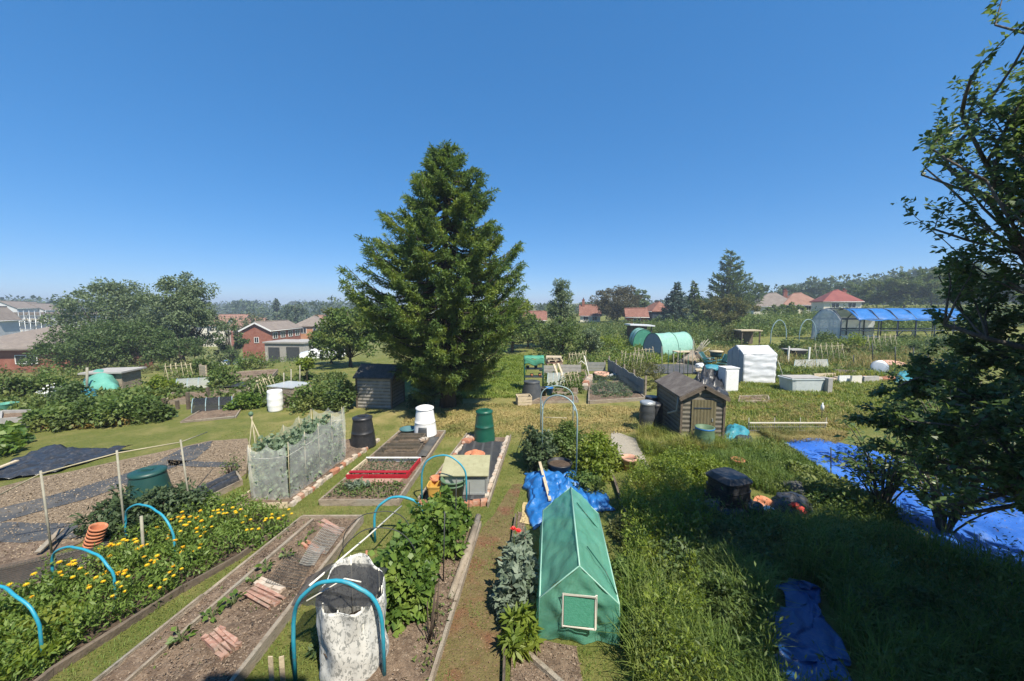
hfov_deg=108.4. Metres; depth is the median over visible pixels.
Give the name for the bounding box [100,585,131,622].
marigold plant
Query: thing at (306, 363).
fruit tree
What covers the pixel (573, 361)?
cane row
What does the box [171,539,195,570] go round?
marigold plant
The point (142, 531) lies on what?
wooden stake
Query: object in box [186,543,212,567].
marigold plant
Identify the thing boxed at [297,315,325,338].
detached house
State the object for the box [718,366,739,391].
cabinet
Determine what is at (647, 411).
water butt
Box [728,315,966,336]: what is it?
scrub
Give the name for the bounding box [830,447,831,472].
thin stake
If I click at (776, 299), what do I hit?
bungalow
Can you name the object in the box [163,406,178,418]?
garden bush
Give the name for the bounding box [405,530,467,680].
bed weeds
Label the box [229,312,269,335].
broadleaf tree
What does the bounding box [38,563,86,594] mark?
marigold plant
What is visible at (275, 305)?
poplar tree
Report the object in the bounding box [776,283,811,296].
broadleaf tree
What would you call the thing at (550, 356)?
wooden pallet
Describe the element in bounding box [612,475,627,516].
timber edging
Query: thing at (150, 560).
marigold plant
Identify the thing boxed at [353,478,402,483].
paving slab
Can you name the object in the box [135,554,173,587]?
marigold plant
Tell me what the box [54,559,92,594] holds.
marigold plant
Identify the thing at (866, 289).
broadleaf tree
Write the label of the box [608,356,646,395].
board fence
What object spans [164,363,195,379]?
cane row
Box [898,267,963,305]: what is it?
broadleaf tree
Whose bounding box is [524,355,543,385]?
shelf greenhouse
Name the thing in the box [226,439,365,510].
pea bed
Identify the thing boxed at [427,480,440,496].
storage tub
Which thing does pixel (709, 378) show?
tarpaulin
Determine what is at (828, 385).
stone post
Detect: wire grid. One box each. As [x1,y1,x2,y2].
[265,553,312,587]
[300,545,325,565]
[308,523,341,553]
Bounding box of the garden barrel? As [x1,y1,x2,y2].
[694,424,714,449]
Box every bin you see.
[126,465,172,498]
[350,414,375,448]
[414,405,436,437]
[474,408,494,442]
[521,379,541,399]
[704,467,752,512]
[781,348,807,356]
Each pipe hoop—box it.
[0,584,43,656]
[50,546,116,599]
[124,503,176,563]
[291,578,386,680]
[373,495,423,542]
[421,454,466,501]
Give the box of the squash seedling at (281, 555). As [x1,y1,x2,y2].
[278,548,295,557]
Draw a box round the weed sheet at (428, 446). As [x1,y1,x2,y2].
[418,437,438,455]
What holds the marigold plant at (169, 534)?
on the bed soil at (112, 624)
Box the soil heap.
[875,360,904,365]
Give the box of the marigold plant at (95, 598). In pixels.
[71,575,111,611]
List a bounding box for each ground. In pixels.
[0,303,1023,680]
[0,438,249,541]
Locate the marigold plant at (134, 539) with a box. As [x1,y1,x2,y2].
[119,538,148,570]
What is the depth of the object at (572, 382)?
18.80 m
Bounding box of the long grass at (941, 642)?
[598,483,1023,680]
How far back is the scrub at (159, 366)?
26.15 m
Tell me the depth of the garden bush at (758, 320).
49.06 m
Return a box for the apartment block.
[12,311,106,331]
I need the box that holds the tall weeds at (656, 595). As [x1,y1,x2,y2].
[629,485,735,680]
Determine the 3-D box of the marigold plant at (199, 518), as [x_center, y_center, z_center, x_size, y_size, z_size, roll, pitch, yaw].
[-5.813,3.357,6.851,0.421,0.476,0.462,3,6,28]
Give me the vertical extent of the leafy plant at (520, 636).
0.452 m
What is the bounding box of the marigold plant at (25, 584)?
[1,572,36,611]
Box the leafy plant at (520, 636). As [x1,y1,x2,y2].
[496,599,546,668]
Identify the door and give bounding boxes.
[268,347,279,362]
[286,347,299,361]
[633,330,650,347]
[643,333,661,356]
[690,400,716,434]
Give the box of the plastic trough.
[0,401,18,410]
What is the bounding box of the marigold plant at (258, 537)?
[243,528,270,549]
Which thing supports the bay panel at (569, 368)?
on the ground at (156, 433)
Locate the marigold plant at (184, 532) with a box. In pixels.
[177,520,195,547]
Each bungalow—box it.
[523,311,546,322]
[623,308,649,323]
[747,288,799,314]
[783,289,813,312]
[809,288,863,313]
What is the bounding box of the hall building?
[0,325,152,372]
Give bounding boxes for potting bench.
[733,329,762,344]
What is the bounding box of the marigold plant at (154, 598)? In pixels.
[137,578,171,614]
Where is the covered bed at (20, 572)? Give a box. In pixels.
[0,541,108,601]
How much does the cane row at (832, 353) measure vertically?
1.724 m
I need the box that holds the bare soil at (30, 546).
[0,540,80,567]
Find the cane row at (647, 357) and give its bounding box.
[632,346,655,362]
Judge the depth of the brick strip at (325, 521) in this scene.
6.85 m
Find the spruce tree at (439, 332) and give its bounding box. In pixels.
[333,139,530,408]
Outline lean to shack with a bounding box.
[78,367,146,387]
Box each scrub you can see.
[0,353,320,388]
[0,384,181,412]
[164,370,347,410]
[533,335,642,364]
[611,338,657,360]
[618,360,666,391]
[652,324,747,347]
[697,348,789,378]
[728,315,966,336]
[755,331,1013,364]
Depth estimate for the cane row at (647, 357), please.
26.58 m
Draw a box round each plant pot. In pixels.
[440,477,464,486]
[441,483,464,497]
[540,386,546,395]
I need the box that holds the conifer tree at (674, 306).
[654,282,693,322]
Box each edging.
[34,520,289,680]
[288,438,379,506]
[418,433,467,500]
[419,498,487,506]
[438,434,470,474]
[447,514,480,599]
[485,435,508,497]
[487,435,510,506]
[502,513,516,680]
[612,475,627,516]
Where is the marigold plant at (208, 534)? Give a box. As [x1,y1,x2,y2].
[196,526,217,543]
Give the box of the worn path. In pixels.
[435,484,521,680]
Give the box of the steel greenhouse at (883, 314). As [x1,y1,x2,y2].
[811,308,971,340]
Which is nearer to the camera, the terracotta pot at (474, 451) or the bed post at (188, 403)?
the terracotta pot at (474, 451)
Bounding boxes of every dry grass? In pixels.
[755,424,852,443]
[862,519,1021,626]
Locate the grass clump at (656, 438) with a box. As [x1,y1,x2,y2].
[628,421,732,455]
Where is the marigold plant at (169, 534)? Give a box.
[155,533,171,552]
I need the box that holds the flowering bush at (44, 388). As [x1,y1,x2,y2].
[35,383,54,395]
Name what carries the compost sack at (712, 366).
on the tarpaulin at (709, 378)
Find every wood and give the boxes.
[0,290,386,337]
[528,265,1023,317]
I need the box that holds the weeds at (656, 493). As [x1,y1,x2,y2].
[616,437,729,615]
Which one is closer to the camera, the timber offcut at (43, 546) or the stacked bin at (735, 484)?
the timber offcut at (43, 546)
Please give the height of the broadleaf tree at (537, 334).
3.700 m
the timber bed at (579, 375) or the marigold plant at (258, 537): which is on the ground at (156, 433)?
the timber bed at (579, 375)
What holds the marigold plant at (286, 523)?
on the ground at (156, 433)
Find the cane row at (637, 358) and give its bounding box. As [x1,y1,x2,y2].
[620,350,644,371]
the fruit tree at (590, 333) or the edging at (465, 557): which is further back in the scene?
the fruit tree at (590, 333)
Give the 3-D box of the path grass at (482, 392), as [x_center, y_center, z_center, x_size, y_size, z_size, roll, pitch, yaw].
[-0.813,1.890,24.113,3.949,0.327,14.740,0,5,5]
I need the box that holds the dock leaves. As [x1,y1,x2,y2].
[785,459,899,520]
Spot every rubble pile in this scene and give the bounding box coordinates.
[462,434,474,442]
[829,375,894,380]
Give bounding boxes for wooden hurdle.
[199,364,207,377]
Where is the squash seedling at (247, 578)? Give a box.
[245,574,261,582]
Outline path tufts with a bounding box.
[435,485,515,680]
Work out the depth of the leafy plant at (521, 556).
5.63 m
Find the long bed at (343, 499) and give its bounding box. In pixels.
[318,430,445,505]
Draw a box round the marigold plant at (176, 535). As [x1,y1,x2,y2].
[158,524,185,554]
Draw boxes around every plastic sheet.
[0,444,130,478]
[211,382,245,387]
[733,434,754,446]
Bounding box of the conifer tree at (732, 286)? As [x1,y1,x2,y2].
[699,248,763,311]
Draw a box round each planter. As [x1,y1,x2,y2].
[0,409,30,427]
[316,553,388,680]
[547,457,571,473]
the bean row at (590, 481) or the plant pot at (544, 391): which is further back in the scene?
the plant pot at (544, 391)
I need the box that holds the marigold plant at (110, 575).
[97,570,121,593]
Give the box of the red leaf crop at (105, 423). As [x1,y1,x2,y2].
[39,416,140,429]
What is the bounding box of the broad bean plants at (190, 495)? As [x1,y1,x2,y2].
[128,477,218,533]
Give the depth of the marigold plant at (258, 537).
6.40 m
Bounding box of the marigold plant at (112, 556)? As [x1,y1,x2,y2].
[80,543,127,573]
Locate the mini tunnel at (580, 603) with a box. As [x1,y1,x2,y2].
[535,486,620,647]
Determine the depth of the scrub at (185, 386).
19.22 m
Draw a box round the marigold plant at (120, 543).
[96,542,132,571]
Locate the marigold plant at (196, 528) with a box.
[186,519,209,552]
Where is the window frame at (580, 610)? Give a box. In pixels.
[561,593,597,630]
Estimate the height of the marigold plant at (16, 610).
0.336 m
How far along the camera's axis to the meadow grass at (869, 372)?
22.86 m
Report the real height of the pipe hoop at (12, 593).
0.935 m
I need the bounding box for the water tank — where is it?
[778,375,825,391]
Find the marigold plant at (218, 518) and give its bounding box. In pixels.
[202,509,223,534]
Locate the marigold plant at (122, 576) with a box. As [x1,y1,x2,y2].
[106,569,147,593]
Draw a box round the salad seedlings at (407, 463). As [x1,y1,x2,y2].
[350,458,415,474]
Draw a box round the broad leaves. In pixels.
[0,420,35,456]
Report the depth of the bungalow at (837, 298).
77.68 m
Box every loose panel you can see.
[813,373,835,376]
[834,369,856,373]
[838,375,849,382]
[850,375,861,383]
[862,376,878,381]
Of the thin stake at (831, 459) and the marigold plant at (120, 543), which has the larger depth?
the thin stake at (831, 459)
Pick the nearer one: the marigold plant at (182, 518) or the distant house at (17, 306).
the marigold plant at (182, 518)
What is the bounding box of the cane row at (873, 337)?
[865,334,897,351]
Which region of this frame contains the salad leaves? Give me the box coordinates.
[0,593,96,680]
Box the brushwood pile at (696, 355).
[676,350,710,363]
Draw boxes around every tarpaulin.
[522,469,589,529]
[584,488,614,511]
[694,363,728,395]
[724,423,749,439]
[764,578,851,680]
[786,438,1023,602]
[896,370,911,381]
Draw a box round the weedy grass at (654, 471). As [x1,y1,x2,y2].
[608,461,705,605]
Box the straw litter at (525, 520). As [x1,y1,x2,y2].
[520,502,528,523]
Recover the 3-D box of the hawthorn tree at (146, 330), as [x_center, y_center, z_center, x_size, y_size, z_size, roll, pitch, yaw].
[-35.991,0.338,33.885,7.015,4.858,7.930,5,7,41]
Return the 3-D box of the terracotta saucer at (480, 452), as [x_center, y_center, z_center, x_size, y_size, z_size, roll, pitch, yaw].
[-0.966,2.991,9.590,0.540,0.100,0.540,0,5,0]
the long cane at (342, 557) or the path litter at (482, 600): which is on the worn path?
the path litter at (482, 600)
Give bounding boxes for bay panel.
[544,364,556,373]
[560,363,580,373]
[587,360,605,370]
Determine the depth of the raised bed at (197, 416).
14.10 m
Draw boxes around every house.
[0,301,39,311]
[0,306,22,335]
[28,303,64,311]
[194,316,233,346]
[219,314,248,317]
[230,318,267,345]
[238,320,302,359]
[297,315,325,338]
[645,301,665,321]
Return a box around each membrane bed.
[193,470,242,503]
[424,437,504,502]
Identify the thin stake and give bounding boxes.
[443,511,444,581]
[455,478,456,513]
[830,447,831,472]
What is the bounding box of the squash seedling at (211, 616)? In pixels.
[200,599,222,622]
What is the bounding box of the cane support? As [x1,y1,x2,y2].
[0,432,206,553]
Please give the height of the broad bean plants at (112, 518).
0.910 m
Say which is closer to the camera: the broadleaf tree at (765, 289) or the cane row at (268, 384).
the cane row at (268, 384)
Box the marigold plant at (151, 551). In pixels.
[129,545,158,576]
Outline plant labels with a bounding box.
[268,655,285,680]
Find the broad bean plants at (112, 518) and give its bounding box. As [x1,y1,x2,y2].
[66,484,185,542]
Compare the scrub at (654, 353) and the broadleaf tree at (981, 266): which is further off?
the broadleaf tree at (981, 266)
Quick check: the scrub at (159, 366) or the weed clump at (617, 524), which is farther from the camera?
the scrub at (159, 366)
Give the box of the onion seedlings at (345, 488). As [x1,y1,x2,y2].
[324,479,405,498]
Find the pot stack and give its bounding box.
[82,522,108,549]
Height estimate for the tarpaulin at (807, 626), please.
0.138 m
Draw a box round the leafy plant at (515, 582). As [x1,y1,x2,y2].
[489,559,538,620]
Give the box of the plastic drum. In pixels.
[267,389,282,412]
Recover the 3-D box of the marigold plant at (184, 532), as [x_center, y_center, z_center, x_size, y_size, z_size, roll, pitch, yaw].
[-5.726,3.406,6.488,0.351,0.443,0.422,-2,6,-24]
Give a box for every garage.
[262,339,297,362]
[280,339,316,361]
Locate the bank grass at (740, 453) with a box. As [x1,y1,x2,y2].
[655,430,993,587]
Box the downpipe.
[667,397,678,413]
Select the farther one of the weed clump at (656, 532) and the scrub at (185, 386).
the scrub at (185, 386)
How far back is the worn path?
4.97 m
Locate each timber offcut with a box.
[34,528,64,553]
[524,651,563,680]
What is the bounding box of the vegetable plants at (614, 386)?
[590,381,634,397]
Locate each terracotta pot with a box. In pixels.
[430,474,440,484]
[470,449,478,454]
[621,454,637,471]
[730,456,745,466]
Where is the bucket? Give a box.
[545,386,553,395]
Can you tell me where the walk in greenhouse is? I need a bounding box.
[727,345,782,383]
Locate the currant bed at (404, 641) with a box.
[368,521,480,680]
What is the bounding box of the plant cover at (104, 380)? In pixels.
[82,369,119,390]
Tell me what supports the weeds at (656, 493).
on the ground at (156, 433)
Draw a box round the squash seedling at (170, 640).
[165,624,197,645]
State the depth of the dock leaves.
8.05 m
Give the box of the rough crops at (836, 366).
[777,355,973,374]
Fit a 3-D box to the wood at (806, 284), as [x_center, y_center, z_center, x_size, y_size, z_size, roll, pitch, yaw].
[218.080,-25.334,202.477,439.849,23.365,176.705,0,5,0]
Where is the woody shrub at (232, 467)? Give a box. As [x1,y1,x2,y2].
[219,452,244,473]
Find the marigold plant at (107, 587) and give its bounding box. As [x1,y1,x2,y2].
[90,566,118,598]
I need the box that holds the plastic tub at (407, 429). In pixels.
[399,425,413,432]
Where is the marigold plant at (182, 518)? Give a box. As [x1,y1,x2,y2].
[179,516,202,542]
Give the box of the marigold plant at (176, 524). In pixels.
[161,511,185,541]
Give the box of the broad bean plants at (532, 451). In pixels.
[518,424,559,471]
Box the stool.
[709,350,723,362]
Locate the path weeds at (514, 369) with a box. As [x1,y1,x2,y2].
[480,353,531,389]
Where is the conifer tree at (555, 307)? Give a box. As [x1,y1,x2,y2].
[544,277,579,336]
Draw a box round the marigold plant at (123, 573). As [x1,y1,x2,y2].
[105,572,139,601]
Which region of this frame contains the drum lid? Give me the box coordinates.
[870,360,888,372]
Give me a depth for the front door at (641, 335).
35.08 m
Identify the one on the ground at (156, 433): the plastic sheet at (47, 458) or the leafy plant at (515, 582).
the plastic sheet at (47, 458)
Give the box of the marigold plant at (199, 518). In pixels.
[184,509,207,533]
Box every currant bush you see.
[367,524,442,637]
[391,499,469,565]
[426,485,474,539]
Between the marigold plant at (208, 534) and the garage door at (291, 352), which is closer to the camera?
the marigold plant at (208, 534)
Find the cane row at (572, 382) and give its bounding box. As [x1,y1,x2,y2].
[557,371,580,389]
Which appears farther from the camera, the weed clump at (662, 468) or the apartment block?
the apartment block
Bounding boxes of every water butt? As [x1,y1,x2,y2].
[639,400,655,431]
[645,395,658,401]
[654,401,662,427]
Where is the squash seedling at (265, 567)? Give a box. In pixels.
[254,558,275,571]
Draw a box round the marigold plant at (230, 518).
[222,510,242,528]
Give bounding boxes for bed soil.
[4,507,281,680]
[510,512,582,680]
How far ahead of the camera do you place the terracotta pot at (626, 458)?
9.45 m
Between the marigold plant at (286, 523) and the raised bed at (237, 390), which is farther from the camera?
the raised bed at (237, 390)
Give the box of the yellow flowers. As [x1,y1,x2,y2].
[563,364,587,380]
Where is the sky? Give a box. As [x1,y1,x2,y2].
[0,0,1023,307]
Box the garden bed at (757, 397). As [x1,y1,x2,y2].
[738,395,768,402]
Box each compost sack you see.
[695,363,703,366]
[701,364,718,369]
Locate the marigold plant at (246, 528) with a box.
[237,515,255,540]
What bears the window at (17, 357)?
in the hall building
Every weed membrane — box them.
[0,441,211,521]
[0,522,77,542]
[168,460,240,466]
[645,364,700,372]
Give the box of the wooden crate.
[516,394,531,405]
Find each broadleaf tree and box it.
[36,277,165,366]
[123,271,231,366]
[208,317,250,364]
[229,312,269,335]
[281,302,308,323]
[306,321,352,363]
[314,304,385,366]
[486,298,536,352]
[511,311,546,346]
[588,285,642,321]
[628,288,650,307]
[682,293,760,325]
[753,283,770,299]
[762,301,806,314]
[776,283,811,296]
[804,282,832,298]
[827,280,876,302]
[842,0,1023,514]
[851,277,907,306]
[873,268,944,307]
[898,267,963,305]
[931,259,990,306]
[964,268,1022,303]
[985,272,1023,304]
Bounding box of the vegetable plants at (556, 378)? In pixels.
[541,367,585,395]
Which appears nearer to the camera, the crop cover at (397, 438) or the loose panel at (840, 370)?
the crop cover at (397, 438)
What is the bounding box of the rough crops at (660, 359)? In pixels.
[619,344,701,366]
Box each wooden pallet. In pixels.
[545,358,562,361]
[545,361,562,364]
[546,355,561,358]
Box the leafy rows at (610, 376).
[592,370,619,382]
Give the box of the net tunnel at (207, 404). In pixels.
[191,396,232,412]
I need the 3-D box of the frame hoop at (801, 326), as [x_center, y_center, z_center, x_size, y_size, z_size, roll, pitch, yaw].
[29.017,-0.808,36.251,1.537,2.592,0.098,1,5,7]
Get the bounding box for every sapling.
[821,413,959,507]
[876,437,1022,532]
[877,361,1023,475]
[962,361,1023,501]
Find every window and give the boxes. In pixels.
[14,355,37,363]
[254,337,258,342]
[273,332,277,338]
[288,330,292,336]
[831,303,839,307]
[848,303,855,307]
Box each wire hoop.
[337,527,416,560]
[342,511,410,558]
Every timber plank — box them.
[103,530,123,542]
[124,518,313,680]
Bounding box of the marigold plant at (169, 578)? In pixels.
[157,564,184,591]
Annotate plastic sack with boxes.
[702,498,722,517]
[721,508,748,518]
[771,491,813,516]
[776,480,811,498]
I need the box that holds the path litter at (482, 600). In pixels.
[440,485,520,680]
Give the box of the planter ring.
[594,371,608,377]
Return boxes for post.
[86,367,88,386]
[175,400,179,409]
[185,392,190,409]
[205,387,209,396]
[808,347,810,360]
[820,377,832,392]
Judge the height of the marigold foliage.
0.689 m
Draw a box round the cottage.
[579,298,601,321]
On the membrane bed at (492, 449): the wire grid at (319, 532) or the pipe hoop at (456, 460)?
the pipe hoop at (456, 460)
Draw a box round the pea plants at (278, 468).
[248,413,345,500]
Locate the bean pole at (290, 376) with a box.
[290,369,291,387]
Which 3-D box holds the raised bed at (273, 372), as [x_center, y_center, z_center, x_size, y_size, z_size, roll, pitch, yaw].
[-15.568,2.105,22.045,2.438,0.235,3.233,-3,6,-26]
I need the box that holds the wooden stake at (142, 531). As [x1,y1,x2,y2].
[140,515,144,547]
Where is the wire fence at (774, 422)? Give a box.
[748,418,827,432]
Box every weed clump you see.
[303,627,318,659]
[607,513,645,543]
[608,454,623,471]
[610,551,652,595]
[621,595,662,642]
[629,501,660,528]
[639,527,684,555]
[652,530,708,589]
[655,461,687,481]
[681,495,711,524]
[689,464,708,485]
[693,566,764,632]
[706,512,784,568]
[747,450,776,467]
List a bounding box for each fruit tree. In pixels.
[295,357,314,380]
[539,314,585,357]
[575,327,604,354]
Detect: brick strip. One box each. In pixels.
[201,625,241,660]
[242,583,285,609]
[253,576,285,593]
[301,540,324,555]
[316,518,343,535]
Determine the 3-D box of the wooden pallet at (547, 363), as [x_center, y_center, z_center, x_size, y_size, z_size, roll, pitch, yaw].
[2.727,1.448,24.113,1.000,0.118,0.940,0,5,-3]
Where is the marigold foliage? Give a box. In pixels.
[0,486,288,680]
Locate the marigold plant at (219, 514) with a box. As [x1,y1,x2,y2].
[205,504,226,527]
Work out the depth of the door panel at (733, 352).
20.74 m
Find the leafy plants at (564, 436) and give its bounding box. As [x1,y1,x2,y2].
[550,419,588,459]
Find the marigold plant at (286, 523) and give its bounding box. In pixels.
[275,508,295,531]
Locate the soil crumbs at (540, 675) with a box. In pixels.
[510,514,580,680]
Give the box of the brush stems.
[693,339,709,352]
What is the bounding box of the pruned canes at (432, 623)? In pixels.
[427,578,439,643]
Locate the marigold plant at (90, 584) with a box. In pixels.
[79,573,105,597]
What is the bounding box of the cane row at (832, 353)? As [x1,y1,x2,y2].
[810,342,845,363]
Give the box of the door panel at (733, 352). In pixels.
[727,346,743,382]
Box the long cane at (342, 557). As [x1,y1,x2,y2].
[308,505,401,586]
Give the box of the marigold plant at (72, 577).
[46,567,82,597]
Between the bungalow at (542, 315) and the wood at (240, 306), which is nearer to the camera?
the bungalow at (542, 315)
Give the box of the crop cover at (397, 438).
[390,433,425,442]
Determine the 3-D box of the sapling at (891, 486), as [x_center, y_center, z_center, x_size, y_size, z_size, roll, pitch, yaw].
[7.674,2.533,7.399,2.409,2.031,1.656,-3,6,-26]
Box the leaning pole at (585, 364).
[578,356,588,374]
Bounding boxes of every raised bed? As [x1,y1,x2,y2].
[166,391,234,404]
[180,408,241,422]
[214,383,250,393]
[230,369,277,381]
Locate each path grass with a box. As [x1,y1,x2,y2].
[400,402,639,437]
[456,355,531,397]
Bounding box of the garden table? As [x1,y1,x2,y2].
[672,350,697,362]
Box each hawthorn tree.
[16,317,139,370]
[50,317,173,365]
[139,331,218,364]
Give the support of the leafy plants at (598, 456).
on the ground at (156, 433)
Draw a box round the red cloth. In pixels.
[789,502,805,513]
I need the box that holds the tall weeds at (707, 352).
[686,342,948,368]
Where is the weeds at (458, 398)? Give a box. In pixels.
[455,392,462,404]
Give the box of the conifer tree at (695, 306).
[685,280,704,319]
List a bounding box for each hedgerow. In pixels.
[0,357,213,381]
[217,345,347,359]
[529,317,667,339]
[649,306,832,330]
[815,300,1023,327]
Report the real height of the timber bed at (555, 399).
0.159 m
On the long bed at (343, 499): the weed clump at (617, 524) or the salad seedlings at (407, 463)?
the salad seedlings at (407, 463)
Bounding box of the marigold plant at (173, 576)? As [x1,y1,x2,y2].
[163,567,186,591]
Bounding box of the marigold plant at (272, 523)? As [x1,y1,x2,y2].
[257,513,283,538]
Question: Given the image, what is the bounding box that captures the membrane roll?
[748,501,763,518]
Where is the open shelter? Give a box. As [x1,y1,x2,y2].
[624,323,654,338]
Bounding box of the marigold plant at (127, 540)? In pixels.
[108,539,140,569]
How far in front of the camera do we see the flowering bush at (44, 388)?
16.39 m
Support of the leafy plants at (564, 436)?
on the ground at (156, 433)
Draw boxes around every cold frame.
[346,457,420,478]
[440,455,489,494]
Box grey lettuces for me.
[344,477,370,489]
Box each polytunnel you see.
[629,328,650,347]
[642,331,694,357]
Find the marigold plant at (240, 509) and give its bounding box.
[226,506,249,535]
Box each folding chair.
[698,351,715,363]
[717,354,727,364]
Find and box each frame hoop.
[770,320,786,343]
[799,319,815,340]
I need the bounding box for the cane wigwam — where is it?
[246,411,269,476]
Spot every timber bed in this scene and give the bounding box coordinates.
[532,395,578,403]
[546,388,577,394]
[565,370,586,380]
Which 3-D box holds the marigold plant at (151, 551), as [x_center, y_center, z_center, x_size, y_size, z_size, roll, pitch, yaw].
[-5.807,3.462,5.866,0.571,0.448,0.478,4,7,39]
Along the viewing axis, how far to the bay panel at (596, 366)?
24.06 m
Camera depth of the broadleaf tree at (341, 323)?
25.94 m
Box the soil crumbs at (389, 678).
[366,524,472,680]
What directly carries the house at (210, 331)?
on the ground at (156, 433)
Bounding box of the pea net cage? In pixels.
[248,407,344,497]
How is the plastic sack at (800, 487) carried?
on the ground at (156, 433)
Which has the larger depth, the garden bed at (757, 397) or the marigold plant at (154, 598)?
the garden bed at (757, 397)
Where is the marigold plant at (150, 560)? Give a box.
[139,556,160,576]
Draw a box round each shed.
[268,384,310,407]
[353,363,404,408]
[655,371,730,439]
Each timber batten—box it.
[0,460,18,467]
[538,462,551,500]
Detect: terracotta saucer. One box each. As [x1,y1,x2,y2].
[464,450,484,454]
[753,495,772,505]
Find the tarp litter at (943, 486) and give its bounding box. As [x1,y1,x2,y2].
[804,443,1022,551]
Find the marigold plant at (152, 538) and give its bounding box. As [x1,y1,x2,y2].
[139,526,169,553]
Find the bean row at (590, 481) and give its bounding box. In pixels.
[566,469,607,493]
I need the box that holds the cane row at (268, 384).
[251,376,276,396]
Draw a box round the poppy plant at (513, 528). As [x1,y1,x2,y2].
[510,526,520,544]
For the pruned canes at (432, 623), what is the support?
on the ground at (156, 433)
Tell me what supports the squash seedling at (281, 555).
on the seedling bed at (137, 653)
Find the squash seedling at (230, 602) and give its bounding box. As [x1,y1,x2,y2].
[218,588,246,609]
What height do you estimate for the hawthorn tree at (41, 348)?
5.042 m
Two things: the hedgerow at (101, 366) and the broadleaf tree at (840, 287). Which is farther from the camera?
the broadleaf tree at (840, 287)
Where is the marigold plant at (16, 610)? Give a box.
[8,595,42,617]
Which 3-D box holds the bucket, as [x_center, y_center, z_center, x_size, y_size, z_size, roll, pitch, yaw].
[1.758,2.422,17.737,0.468,0.360,0.468,0,5,0]
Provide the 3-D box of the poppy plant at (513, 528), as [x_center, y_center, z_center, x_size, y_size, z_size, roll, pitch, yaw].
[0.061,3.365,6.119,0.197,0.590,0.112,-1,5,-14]
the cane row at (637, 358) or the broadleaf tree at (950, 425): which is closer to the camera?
the broadleaf tree at (950, 425)
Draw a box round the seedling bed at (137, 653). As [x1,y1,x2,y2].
[92,515,363,680]
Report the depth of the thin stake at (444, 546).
5.54 m
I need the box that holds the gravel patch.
[610,430,648,466]
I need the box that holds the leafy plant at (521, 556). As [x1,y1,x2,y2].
[498,542,539,583]
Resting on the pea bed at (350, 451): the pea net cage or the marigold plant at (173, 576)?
the pea net cage
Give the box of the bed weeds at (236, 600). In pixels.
[153,518,334,674]
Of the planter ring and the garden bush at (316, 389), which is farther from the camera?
the planter ring
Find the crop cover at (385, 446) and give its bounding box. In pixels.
[374,443,423,456]
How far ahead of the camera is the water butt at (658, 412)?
12.33 m
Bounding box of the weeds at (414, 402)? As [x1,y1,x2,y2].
[404,392,435,408]
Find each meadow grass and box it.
[725,367,965,430]
[776,346,999,377]
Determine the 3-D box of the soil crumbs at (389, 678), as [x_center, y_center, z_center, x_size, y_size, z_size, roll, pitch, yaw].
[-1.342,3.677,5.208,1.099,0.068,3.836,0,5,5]
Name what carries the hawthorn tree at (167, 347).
on the ground at (156, 433)
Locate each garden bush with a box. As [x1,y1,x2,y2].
[0,373,45,396]
[15,369,77,391]
[17,399,73,432]
[41,380,96,403]
[43,391,107,431]
[78,390,150,426]
[124,398,173,424]
[146,373,179,389]
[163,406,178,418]
[188,356,223,374]
[203,365,242,388]
[220,391,266,410]
[231,351,275,369]
[283,377,337,415]
[322,378,357,412]
[537,328,559,350]
[591,334,622,349]
[653,329,665,332]
[712,324,739,341]
[749,317,773,325]
[779,337,803,350]
[810,345,832,356]
[813,329,839,342]
[833,346,853,354]
[835,331,873,347]
[874,344,903,353]
[904,340,934,351]
[921,334,956,346]
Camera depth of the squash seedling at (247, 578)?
5.50 m
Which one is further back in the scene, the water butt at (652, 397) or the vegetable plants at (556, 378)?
the vegetable plants at (556, 378)
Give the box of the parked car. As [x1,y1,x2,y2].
[299,349,344,357]
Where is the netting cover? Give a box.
[291,562,386,607]
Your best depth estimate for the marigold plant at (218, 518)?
6.83 m
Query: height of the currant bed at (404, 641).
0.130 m
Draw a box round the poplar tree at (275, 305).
[271,298,281,319]
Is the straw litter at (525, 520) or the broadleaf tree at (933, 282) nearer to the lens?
the straw litter at (525, 520)
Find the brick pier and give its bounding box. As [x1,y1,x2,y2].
[582,374,592,389]
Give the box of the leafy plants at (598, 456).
[569,428,623,482]
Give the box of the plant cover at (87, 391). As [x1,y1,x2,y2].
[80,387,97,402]
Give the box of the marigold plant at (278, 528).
[262,517,290,542]
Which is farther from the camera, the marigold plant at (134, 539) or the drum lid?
the drum lid
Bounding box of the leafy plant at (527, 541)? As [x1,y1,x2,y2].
[506,527,537,556]
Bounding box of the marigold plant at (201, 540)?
[192,531,209,553]
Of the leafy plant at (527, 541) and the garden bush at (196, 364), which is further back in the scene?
the garden bush at (196, 364)
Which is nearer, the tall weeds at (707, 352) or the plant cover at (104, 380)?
the plant cover at (104, 380)
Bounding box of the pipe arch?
[540,385,577,472]
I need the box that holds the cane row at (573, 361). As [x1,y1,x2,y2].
[567,350,586,369]
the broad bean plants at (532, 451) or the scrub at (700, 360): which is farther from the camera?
the scrub at (700, 360)

